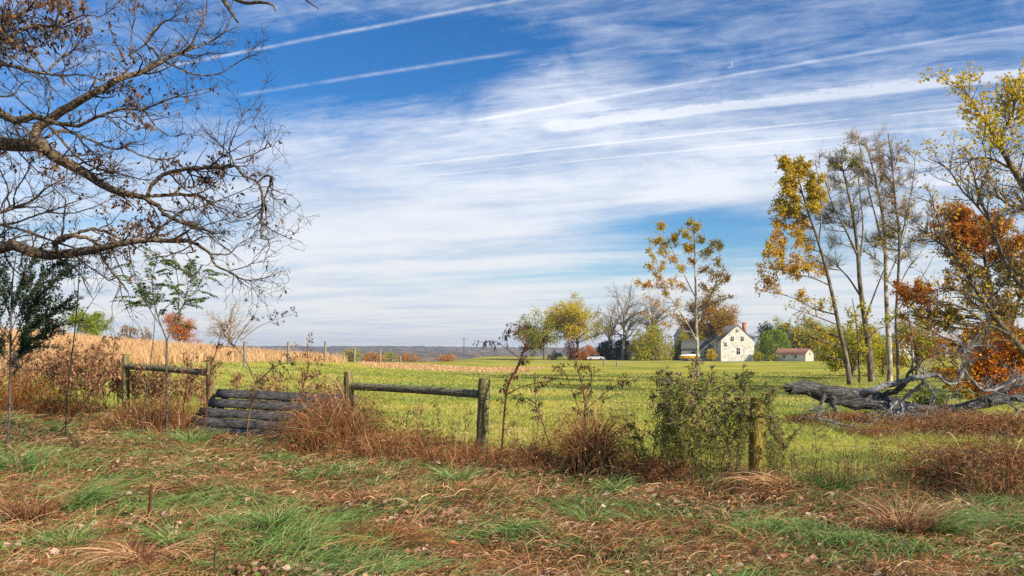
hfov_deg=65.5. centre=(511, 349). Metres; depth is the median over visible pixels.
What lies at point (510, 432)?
dry stalk
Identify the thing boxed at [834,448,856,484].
weed
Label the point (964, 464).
dry stalk
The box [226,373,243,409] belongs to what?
dry weed
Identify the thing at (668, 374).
tall green weed
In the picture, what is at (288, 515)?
grass tussock
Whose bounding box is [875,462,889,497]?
weed
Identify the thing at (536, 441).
weed
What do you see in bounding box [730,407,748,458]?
tall green weed
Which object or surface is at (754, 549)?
fallen leaves
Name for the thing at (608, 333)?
bare tree
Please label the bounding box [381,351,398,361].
bush
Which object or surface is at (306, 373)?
pokeweed
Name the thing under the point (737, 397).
tall green weed
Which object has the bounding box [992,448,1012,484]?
dry stalk
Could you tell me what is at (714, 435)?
tall green weed
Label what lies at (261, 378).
pokeweed
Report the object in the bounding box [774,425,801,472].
tall green weed
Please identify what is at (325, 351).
fence post
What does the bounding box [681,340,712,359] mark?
house wing
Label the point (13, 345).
dry weed
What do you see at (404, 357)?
bush
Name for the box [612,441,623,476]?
weed
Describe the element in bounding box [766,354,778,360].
bush
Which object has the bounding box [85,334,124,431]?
pokeweed
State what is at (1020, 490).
weed
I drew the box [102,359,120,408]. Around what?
dry weed
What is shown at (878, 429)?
bramble
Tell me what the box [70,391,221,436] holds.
bramble
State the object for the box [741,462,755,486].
weed
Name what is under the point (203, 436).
grass tussock
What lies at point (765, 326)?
tree
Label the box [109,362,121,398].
dry weed
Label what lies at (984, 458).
weed
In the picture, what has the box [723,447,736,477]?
weed
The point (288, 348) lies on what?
fence post
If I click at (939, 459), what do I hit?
bramble
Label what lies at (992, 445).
dry stalk
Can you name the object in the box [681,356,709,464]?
tall green weed
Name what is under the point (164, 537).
grass tussock
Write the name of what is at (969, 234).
maple tree
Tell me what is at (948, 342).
tree
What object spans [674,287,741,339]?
tree
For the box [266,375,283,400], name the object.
dry weed
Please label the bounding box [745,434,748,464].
tall green weed
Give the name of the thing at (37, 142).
oak tree
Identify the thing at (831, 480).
weed
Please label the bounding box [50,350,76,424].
pokeweed
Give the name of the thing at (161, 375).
dry weed
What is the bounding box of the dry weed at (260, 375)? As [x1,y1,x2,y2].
[253,370,275,410]
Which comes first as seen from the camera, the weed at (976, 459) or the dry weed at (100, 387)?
the weed at (976, 459)
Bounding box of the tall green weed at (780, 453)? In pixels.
[764,404,788,464]
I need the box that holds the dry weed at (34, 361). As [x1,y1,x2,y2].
[19,350,42,385]
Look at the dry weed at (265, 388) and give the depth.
14.86 m
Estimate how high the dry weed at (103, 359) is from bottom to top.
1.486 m
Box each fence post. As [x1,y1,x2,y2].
[12,350,21,403]
[243,341,246,366]
[287,342,289,363]
[324,341,326,361]
[353,347,355,361]
[749,397,764,475]
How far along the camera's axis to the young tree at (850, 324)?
39.45 m
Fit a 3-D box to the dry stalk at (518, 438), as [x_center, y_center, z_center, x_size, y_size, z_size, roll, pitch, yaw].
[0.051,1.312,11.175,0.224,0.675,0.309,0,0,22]
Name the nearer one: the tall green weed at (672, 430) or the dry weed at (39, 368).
the tall green weed at (672, 430)
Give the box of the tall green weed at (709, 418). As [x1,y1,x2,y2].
[700,378,720,466]
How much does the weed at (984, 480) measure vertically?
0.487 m
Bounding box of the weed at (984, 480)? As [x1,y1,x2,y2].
[972,464,988,500]
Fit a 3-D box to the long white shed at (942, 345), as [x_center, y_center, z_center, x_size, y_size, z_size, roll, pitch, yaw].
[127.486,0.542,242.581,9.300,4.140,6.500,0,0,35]
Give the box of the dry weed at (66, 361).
[60,354,82,404]
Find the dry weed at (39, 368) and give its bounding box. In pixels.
[24,348,52,402]
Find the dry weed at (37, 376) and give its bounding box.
[27,361,48,395]
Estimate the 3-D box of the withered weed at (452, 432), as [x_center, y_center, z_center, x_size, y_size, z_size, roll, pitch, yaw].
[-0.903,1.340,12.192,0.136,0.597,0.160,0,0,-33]
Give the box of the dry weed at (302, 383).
[293,377,307,402]
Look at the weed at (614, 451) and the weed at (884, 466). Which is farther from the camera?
the weed at (614, 451)
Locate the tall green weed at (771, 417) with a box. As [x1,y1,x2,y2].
[758,389,787,491]
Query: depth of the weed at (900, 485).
8.81 m
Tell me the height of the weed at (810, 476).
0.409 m
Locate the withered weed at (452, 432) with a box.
[450,423,457,442]
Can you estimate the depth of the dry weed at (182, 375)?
16.88 m
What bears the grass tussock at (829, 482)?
on the ground at (624, 366)
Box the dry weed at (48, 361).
[42,348,63,389]
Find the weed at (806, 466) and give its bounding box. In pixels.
[800,452,814,478]
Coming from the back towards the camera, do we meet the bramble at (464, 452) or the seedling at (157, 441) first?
the bramble at (464, 452)
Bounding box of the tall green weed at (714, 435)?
[698,403,740,492]
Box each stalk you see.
[7,452,21,490]
[33,430,52,481]
[50,435,58,473]
[77,437,83,463]
[147,484,152,521]
[213,545,215,572]
[411,400,424,454]
[411,407,423,431]
[452,417,472,448]
[500,418,517,452]
[505,418,521,447]
[530,406,546,451]
[620,427,636,454]
[646,406,673,488]
[713,417,741,489]
[717,430,748,483]
[718,426,740,475]
[736,419,760,473]
[779,435,798,470]
[811,428,826,473]
[827,439,841,473]
[866,451,883,484]
[868,436,887,484]
[889,422,924,492]
[929,427,954,482]
[939,444,969,495]
[955,449,973,487]
[965,459,990,497]
[974,432,995,472]
[989,437,1015,479]
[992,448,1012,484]
[997,422,1023,484]
[997,433,1013,480]
[1014,464,1020,506]
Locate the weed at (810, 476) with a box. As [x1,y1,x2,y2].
[778,466,816,498]
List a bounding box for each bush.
[19,318,68,333]
[117,325,138,340]
[138,327,152,340]
[343,348,362,361]
[362,350,385,362]
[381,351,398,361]
[397,353,422,361]
[436,354,456,361]
[547,350,563,359]
[560,339,576,359]
[577,344,598,359]
[626,323,675,360]
[665,335,683,360]
[678,327,707,339]
[705,348,717,360]
[752,351,763,360]
[754,328,791,360]
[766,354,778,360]
[813,343,841,360]
[911,383,945,404]
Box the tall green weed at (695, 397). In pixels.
[679,376,715,480]
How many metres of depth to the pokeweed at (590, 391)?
10.56 m
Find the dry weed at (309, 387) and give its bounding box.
[294,377,317,402]
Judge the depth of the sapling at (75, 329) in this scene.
12.15 m
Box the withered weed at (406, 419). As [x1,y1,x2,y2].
[403,404,413,437]
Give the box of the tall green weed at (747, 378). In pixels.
[730,371,751,467]
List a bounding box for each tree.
[0,0,318,348]
[0,245,91,450]
[62,304,115,335]
[161,310,202,343]
[198,294,261,346]
[510,309,564,359]
[529,291,611,359]
[592,280,654,359]
[592,299,628,350]
[629,289,678,356]
[632,217,736,379]
[673,318,710,358]
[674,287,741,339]
[750,321,793,357]
[754,151,852,384]
[772,315,826,349]
[777,332,1023,428]
[789,315,856,357]
[800,142,886,382]
[809,310,885,378]
[827,299,882,382]
[835,325,885,347]
[842,124,932,381]
[861,332,911,376]
[863,134,930,379]
[878,308,936,382]
[880,309,955,374]
[881,58,1023,377]
[889,200,1023,391]
[931,337,1023,399]
[935,337,961,356]
[945,332,977,355]
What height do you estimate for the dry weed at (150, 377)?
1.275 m
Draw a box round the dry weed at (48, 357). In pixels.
[39,340,71,404]
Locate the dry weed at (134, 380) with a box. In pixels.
[130,362,146,402]
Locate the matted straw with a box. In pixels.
[0,408,1023,575]
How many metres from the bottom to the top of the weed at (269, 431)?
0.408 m
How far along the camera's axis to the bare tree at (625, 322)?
204.96 m
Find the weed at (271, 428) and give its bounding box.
[261,412,276,440]
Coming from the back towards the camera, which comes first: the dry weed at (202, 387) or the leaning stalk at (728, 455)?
the dry weed at (202, 387)
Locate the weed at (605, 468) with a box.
[599,453,620,477]
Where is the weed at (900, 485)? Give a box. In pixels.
[898,472,912,494]
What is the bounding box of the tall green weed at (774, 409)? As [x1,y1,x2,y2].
[764,402,780,458]
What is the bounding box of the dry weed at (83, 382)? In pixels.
[74,363,94,399]
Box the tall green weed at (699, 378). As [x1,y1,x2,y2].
[680,372,708,479]
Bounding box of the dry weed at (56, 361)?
[38,349,68,396]
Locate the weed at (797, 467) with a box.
[793,455,803,476]
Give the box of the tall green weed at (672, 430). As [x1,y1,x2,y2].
[661,395,688,460]
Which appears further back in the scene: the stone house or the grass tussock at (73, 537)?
the stone house
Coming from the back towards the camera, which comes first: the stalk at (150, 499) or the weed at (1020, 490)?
the weed at (1020, 490)
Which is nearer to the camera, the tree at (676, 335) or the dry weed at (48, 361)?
the dry weed at (48, 361)
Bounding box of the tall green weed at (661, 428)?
[656,392,681,463]
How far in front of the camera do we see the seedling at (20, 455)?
8.22 m
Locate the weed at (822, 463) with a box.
[786,461,827,486]
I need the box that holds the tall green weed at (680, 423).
[660,378,684,464]
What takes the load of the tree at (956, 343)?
on the ground at (624, 366)
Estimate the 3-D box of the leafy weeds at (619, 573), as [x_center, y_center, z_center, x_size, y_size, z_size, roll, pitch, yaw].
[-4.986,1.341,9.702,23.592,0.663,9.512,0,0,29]
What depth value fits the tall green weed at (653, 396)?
10.42 m
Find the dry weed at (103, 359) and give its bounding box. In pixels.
[89,348,115,412]
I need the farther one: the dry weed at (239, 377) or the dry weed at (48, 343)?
the dry weed at (48, 343)
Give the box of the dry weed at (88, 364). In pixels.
[71,342,103,410]
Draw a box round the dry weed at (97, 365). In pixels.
[85,362,106,413]
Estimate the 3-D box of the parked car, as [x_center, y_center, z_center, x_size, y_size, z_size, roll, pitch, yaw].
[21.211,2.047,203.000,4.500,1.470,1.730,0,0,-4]
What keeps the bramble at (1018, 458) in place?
on the ground at (624, 366)
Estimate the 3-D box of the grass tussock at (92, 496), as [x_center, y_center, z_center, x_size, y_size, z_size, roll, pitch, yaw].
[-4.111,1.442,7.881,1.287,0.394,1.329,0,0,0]
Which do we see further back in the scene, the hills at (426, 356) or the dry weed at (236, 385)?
the hills at (426, 356)
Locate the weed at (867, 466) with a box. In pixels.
[861,449,874,477]
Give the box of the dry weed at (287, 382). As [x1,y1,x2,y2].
[279,373,297,411]
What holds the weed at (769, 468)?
on the ground at (624, 366)
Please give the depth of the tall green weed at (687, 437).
10.05 m
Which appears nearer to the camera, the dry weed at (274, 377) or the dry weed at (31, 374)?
the dry weed at (274, 377)
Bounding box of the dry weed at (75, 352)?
[62,346,91,405]
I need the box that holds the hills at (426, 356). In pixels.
[298,351,542,361]
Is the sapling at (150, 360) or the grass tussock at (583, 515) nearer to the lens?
the grass tussock at (583, 515)
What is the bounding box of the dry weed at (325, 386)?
[318,382,332,392]
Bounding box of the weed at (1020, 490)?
[1018,481,1023,504]
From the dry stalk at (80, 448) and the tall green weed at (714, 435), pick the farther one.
the dry stalk at (80, 448)
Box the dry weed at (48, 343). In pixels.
[41,342,67,401]
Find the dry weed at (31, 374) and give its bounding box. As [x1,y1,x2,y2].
[21,361,42,397]
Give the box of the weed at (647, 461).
[638,450,653,469]
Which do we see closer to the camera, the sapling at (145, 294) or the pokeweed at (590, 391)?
the pokeweed at (590, 391)
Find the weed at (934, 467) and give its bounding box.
[927,458,941,478]
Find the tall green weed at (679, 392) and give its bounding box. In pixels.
[668,371,696,457]
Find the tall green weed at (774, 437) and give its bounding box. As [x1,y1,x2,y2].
[762,414,787,479]
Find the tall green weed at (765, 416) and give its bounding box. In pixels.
[761,389,770,440]
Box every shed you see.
[774,348,813,360]
[917,344,947,357]
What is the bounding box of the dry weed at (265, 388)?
[256,376,275,400]
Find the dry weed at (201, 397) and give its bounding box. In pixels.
[195,366,219,413]
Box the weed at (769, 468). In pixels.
[765,452,778,476]
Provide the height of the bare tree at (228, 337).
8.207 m
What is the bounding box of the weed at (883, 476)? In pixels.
[871,465,897,488]
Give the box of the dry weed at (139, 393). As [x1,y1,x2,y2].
[129,370,142,400]
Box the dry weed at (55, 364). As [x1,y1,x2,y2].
[41,347,67,390]
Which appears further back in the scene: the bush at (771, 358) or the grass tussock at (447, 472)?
the bush at (771, 358)
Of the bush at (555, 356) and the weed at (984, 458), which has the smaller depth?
the weed at (984, 458)
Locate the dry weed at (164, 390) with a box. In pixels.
[150,372,174,413]
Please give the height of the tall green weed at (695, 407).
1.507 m
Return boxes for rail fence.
[122,354,214,426]
[344,371,489,460]
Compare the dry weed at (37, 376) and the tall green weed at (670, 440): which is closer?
the tall green weed at (670, 440)
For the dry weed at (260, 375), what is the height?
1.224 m
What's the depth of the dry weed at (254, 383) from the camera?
16.08 m
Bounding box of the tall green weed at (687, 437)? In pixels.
[683,416,693,460]
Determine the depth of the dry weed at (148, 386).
16.16 m
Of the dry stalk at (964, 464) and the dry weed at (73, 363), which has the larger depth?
the dry weed at (73, 363)
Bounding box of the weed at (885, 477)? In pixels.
[876,464,892,494]
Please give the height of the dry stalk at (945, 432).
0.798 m
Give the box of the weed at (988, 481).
[957,468,1005,491]
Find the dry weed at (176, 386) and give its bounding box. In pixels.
[168,365,184,407]
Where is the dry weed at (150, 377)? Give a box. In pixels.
[141,359,158,395]
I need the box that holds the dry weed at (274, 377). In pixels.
[268,372,285,410]
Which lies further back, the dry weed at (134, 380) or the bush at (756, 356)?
the bush at (756, 356)
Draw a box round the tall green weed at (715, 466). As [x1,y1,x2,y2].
[707,423,724,483]
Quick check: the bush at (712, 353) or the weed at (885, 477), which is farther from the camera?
the bush at (712, 353)
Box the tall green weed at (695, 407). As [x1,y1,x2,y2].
[666,370,713,488]
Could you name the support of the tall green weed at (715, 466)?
on the ground at (624, 366)
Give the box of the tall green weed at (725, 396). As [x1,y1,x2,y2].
[706,371,734,469]
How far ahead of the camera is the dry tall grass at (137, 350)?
59.09 m
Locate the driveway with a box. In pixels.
[681,361,772,361]
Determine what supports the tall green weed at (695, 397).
on the ground at (624, 366)
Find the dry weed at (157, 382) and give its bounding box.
[151,362,164,401]
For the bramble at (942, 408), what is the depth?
17.61 m
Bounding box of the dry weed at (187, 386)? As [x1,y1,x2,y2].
[172,374,199,407]
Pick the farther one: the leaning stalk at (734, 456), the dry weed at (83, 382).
the dry weed at (83, 382)
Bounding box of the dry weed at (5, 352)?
[2,335,23,373]
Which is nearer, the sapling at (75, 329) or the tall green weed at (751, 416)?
the tall green weed at (751, 416)
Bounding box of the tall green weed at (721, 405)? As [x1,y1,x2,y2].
[705,375,733,484]
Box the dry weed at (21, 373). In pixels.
[8,349,35,390]
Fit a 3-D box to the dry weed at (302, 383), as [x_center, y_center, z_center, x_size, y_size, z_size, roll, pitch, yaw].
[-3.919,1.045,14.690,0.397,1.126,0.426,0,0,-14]
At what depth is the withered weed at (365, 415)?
12.32 m
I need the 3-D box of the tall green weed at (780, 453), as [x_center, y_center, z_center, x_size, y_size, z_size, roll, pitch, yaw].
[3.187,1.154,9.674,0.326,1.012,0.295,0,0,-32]
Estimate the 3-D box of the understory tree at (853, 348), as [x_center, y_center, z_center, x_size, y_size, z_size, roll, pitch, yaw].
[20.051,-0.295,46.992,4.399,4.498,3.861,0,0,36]
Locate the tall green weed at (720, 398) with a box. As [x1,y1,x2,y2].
[713,385,735,468]
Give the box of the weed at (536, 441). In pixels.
[529,428,558,449]
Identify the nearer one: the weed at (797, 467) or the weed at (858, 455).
the weed at (797, 467)
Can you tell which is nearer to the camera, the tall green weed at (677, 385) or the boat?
the tall green weed at (677, 385)
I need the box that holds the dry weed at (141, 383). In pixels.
[131,373,156,402]
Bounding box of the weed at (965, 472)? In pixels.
[956,449,973,495]
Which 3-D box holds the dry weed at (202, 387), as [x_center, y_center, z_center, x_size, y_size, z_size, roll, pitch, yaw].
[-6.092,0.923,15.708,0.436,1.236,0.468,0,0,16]
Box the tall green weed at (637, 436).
[623,414,650,469]
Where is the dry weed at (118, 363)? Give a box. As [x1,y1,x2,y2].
[97,354,122,411]
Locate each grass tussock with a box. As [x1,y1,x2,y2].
[0,439,73,476]
[0,478,100,524]
[18,471,159,514]
[21,511,116,554]
[48,416,90,430]
[56,527,214,570]
[113,507,221,554]
[156,423,228,446]
[191,508,254,530]
[215,492,335,532]
[254,449,301,463]
[305,517,459,554]
[416,460,493,486]
[477,510,558,538]
[550,495,628,530]
[585,475,642,493]
[705,464,846,493]
[787,462,874,495]
[836,480,985,537]
[855,494,1023,542]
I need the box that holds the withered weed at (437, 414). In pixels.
[430,395,442,433]
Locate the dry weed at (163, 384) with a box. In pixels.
[155,365,172,402]
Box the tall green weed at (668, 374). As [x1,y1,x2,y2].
[645,365,680,466]
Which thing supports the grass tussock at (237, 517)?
on the ground at (624, 366)
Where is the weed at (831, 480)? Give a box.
[825,468,836,485]
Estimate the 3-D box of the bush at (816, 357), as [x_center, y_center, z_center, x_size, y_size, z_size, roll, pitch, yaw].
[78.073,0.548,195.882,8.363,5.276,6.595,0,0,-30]
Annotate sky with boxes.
[0,0,1023,347]
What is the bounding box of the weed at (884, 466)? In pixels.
[869,443,888,478]
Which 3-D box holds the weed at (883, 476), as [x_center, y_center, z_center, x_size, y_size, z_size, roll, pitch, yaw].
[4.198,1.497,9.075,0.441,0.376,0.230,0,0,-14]
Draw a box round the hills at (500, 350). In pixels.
[230,345,973,356]
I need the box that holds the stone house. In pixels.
[709,322,754,360]
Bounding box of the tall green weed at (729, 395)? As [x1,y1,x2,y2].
[726,390,748,429]
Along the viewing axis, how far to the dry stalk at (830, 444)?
9.91 m
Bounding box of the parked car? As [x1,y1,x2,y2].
[586,354,603,359]
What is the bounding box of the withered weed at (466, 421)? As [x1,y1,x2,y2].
[463,404,474,439]
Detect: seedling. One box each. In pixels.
[3,404,24,496]
[130,397,175,482]
[395,461,415,509]
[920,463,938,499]
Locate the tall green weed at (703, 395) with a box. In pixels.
[682,365,720,485]
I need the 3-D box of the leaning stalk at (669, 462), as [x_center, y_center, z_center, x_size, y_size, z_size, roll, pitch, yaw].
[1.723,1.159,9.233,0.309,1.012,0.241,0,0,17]
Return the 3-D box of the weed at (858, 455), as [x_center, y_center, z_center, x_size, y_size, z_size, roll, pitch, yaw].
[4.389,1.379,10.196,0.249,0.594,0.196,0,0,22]
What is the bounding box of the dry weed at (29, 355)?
[16,353,35,388]
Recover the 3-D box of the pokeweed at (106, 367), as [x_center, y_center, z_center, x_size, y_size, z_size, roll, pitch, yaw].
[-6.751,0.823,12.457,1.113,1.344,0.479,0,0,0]
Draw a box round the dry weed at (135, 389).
[125,362,149,400]
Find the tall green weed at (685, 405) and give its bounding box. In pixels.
[676,380,699,472]
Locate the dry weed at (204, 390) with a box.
[195,377,205,407]
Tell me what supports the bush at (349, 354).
on the ground at (624, 366)
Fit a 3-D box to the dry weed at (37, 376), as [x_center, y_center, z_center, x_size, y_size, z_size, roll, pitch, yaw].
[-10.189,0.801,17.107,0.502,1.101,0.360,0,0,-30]
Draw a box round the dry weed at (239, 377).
[227,373,244,408]
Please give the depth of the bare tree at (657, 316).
201.34 m
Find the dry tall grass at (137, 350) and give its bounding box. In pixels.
[0,325,548,379]
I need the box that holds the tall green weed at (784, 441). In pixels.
[775,425,788,464]
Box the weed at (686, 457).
[679,437,692,475]
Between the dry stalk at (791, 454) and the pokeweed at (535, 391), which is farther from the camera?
the pokeweed at (535, 391)
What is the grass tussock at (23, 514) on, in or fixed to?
on the ground at (624, 366)
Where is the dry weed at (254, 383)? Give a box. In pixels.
[250,373,258,409]
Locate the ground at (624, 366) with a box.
[0,346,1023,575]
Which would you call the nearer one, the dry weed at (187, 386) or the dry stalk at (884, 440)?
the dry stalk at (884, 440)
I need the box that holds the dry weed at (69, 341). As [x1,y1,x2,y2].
[65,336,99,408]
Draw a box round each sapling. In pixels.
[65,244,115,435]
[110,245,229,434]
[142,278,159,434]
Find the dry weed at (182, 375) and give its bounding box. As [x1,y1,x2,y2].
[178,364,197,410]
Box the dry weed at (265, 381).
[259,376,277,410]
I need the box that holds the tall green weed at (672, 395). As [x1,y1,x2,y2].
[661,374,685,450]
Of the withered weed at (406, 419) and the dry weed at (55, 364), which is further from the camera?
the dry weed at (55, 364)
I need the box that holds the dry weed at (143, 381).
[136,364,160,404]
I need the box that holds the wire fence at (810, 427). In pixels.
[493,397,1020,483]
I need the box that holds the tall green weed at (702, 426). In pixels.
[683,385,709,474]
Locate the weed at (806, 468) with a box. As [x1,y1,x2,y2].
[798,453,812,479]
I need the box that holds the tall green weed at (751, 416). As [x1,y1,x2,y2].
[733,381,780,479]
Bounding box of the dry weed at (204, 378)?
[193,365,205,405]
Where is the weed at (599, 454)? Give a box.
[593,437,606,465]
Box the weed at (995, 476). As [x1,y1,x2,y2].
[985,451,1006,497]
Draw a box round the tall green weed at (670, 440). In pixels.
[656,379,684,479]
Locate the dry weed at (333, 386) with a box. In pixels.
[328,376,338,393]
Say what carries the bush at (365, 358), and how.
on the ground at (624, 366)
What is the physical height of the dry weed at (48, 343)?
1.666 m
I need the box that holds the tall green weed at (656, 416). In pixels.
[653,392,664,458]
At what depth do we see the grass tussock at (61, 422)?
13.91 m
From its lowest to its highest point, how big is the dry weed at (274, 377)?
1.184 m
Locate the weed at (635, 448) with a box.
[627,434,643,465]
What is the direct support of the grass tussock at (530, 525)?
on the ground at (624, 366)
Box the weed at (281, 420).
[278,408,286,430]
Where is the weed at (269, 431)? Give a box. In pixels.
[265,422,274,443]
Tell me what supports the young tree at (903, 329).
on the ground at (624, 366)
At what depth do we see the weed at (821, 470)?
9.57 m
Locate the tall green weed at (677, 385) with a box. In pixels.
[660,371,702,467]
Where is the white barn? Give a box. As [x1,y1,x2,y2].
[873,335,914,357]
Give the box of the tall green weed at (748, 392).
[729,374,755,469]
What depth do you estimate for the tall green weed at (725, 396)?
10.21 m
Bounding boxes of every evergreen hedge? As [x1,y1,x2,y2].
[595,339,620,359]
[614,339,634,359]
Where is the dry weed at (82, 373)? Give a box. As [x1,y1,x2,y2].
[70,351,95,404]
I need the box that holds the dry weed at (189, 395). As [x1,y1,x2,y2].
[174,375,201,409]
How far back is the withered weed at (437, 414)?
12.55 m
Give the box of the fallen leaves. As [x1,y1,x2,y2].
[0,423,1023,575]
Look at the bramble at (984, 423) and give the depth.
14.89 m
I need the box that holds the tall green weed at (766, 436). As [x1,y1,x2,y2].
[764,419,773,460]
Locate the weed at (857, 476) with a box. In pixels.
[850,459,866,493]
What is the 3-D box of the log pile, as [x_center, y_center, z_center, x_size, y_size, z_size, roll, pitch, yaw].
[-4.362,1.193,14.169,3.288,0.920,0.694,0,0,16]
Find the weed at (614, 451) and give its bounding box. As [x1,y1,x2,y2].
[609,437,621,466]
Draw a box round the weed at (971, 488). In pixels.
[962,474,974,497]
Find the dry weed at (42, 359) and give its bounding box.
[30,344,52,387]
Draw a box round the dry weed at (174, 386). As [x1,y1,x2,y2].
[168,373,184,409]
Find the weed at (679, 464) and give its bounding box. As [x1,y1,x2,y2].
[675,444,687,478]
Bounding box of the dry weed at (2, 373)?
[0,356,13,390]
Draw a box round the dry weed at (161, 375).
[148,362,173,401]
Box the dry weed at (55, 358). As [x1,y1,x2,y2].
[42,340,65,391]
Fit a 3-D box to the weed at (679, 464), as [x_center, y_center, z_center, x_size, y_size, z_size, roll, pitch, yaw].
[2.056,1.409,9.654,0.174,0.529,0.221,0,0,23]
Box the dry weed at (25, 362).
[11,337,41,407]
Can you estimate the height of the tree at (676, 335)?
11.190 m
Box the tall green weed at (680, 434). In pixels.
[664,391,688,480]
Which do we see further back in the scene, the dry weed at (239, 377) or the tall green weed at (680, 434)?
the dry weed at (239, 377)
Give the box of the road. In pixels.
[435,362,650,363]
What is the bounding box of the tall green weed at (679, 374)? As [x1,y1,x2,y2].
[660,372,686,456]
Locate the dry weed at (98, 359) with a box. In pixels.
[82,341,109,402]
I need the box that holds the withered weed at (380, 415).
[374,401,385,434]
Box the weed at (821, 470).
[809,457,823,475]
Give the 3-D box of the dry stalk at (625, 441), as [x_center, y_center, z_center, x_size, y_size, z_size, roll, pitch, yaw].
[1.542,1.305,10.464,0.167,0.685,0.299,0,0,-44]
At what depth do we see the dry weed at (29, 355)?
17.22 m
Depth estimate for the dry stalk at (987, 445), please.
9.04 m
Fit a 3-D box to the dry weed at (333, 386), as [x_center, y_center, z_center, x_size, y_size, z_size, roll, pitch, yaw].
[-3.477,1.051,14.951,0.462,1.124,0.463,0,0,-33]
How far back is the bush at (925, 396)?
20.94 m
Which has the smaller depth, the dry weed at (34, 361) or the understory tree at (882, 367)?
the dry weed at (34, 361)
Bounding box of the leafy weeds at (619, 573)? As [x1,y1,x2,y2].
[0,411,1023,575]
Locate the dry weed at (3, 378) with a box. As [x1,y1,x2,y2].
[0,361,12,407]
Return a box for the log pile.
[179,389,357,438]
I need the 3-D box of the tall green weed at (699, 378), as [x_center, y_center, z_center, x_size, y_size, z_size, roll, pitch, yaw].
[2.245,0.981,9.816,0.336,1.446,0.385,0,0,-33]
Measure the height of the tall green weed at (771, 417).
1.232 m
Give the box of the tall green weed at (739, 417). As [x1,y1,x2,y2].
[723,389,756,481]
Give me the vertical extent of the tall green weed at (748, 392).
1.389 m
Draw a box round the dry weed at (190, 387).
[185,368,196,405]
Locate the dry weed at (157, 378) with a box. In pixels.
[146,371,162,389]
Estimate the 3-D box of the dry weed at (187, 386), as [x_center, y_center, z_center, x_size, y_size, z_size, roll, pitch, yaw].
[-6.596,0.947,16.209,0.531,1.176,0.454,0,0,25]
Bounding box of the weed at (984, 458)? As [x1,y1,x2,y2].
[969,445,990,493]
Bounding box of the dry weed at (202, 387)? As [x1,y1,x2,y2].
[195,366,205,407]
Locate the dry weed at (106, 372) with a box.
[92,349,116,412]
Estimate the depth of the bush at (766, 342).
195.34 m
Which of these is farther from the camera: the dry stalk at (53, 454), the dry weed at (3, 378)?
the dry weed at (3, 378)
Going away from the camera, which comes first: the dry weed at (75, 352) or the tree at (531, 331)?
the dry weed at (75, 352)
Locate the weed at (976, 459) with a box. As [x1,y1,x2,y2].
[960,455,983,491]
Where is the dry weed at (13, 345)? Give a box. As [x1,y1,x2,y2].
[12,334,43,384]
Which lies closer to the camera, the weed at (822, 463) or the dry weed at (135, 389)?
the weed at (822, 463)
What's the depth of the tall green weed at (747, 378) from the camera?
10.27 m
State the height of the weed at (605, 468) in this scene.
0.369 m
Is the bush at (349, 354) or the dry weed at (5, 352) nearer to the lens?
the dry weed at (5, 352)
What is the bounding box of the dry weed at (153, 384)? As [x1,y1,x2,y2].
[142,371,164,394]
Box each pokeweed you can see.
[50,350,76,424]
[53,361,120,439]
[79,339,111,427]
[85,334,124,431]
[169,346,202,434]
[200,320,230,439]
[210,291,299,442]
[292,332,316,442]
[302,356,329,410]
[473,321,558,460]
[512,368,565,465]
[552,345,636,433]
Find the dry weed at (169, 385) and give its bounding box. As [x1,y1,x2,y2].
[158,377,176,411]
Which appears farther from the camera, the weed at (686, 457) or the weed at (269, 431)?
the weed at (269, 431)
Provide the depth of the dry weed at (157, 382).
16.33 m
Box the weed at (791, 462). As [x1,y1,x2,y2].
[785,450,796,473]
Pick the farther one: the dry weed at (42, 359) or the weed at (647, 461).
the dry weed at (42, 359)
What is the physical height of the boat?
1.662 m
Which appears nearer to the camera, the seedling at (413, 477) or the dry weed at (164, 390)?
the seedling at (413, 477)
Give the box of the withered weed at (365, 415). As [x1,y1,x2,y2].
[359,397,370,435]
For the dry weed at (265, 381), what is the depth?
14.84 m
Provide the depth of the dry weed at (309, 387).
14.65 m
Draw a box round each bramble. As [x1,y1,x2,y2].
[0,365,119,417]
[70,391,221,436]
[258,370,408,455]
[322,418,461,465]
[410,432,507,471]
[490,434,563,479]
[521,388,655,479]
[612,443,705,487]
[775,407,927,428]
[835,416,989,440]
[851,396,997,426]
[858,414,1023,506]
[860,417,1022,497]
[911,402,1023,439]
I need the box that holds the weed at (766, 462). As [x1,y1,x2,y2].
[761,442,779,476]
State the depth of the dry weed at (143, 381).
15.93 m
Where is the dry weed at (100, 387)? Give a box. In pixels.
[90,367,110,410]
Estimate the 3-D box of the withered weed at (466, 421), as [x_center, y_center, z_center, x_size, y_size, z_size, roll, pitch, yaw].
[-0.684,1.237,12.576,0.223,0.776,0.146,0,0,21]
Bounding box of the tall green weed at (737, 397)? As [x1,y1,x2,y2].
[719,363,755,473]
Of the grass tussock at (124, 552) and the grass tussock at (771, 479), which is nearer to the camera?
the grass tussock at (124, 552)
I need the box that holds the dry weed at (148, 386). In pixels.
[133,365,159,404]
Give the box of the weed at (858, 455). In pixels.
[844,436,863,472]
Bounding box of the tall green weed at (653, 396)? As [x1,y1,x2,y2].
[641,368,667,458]
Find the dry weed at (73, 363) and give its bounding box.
[57,346,87,407]

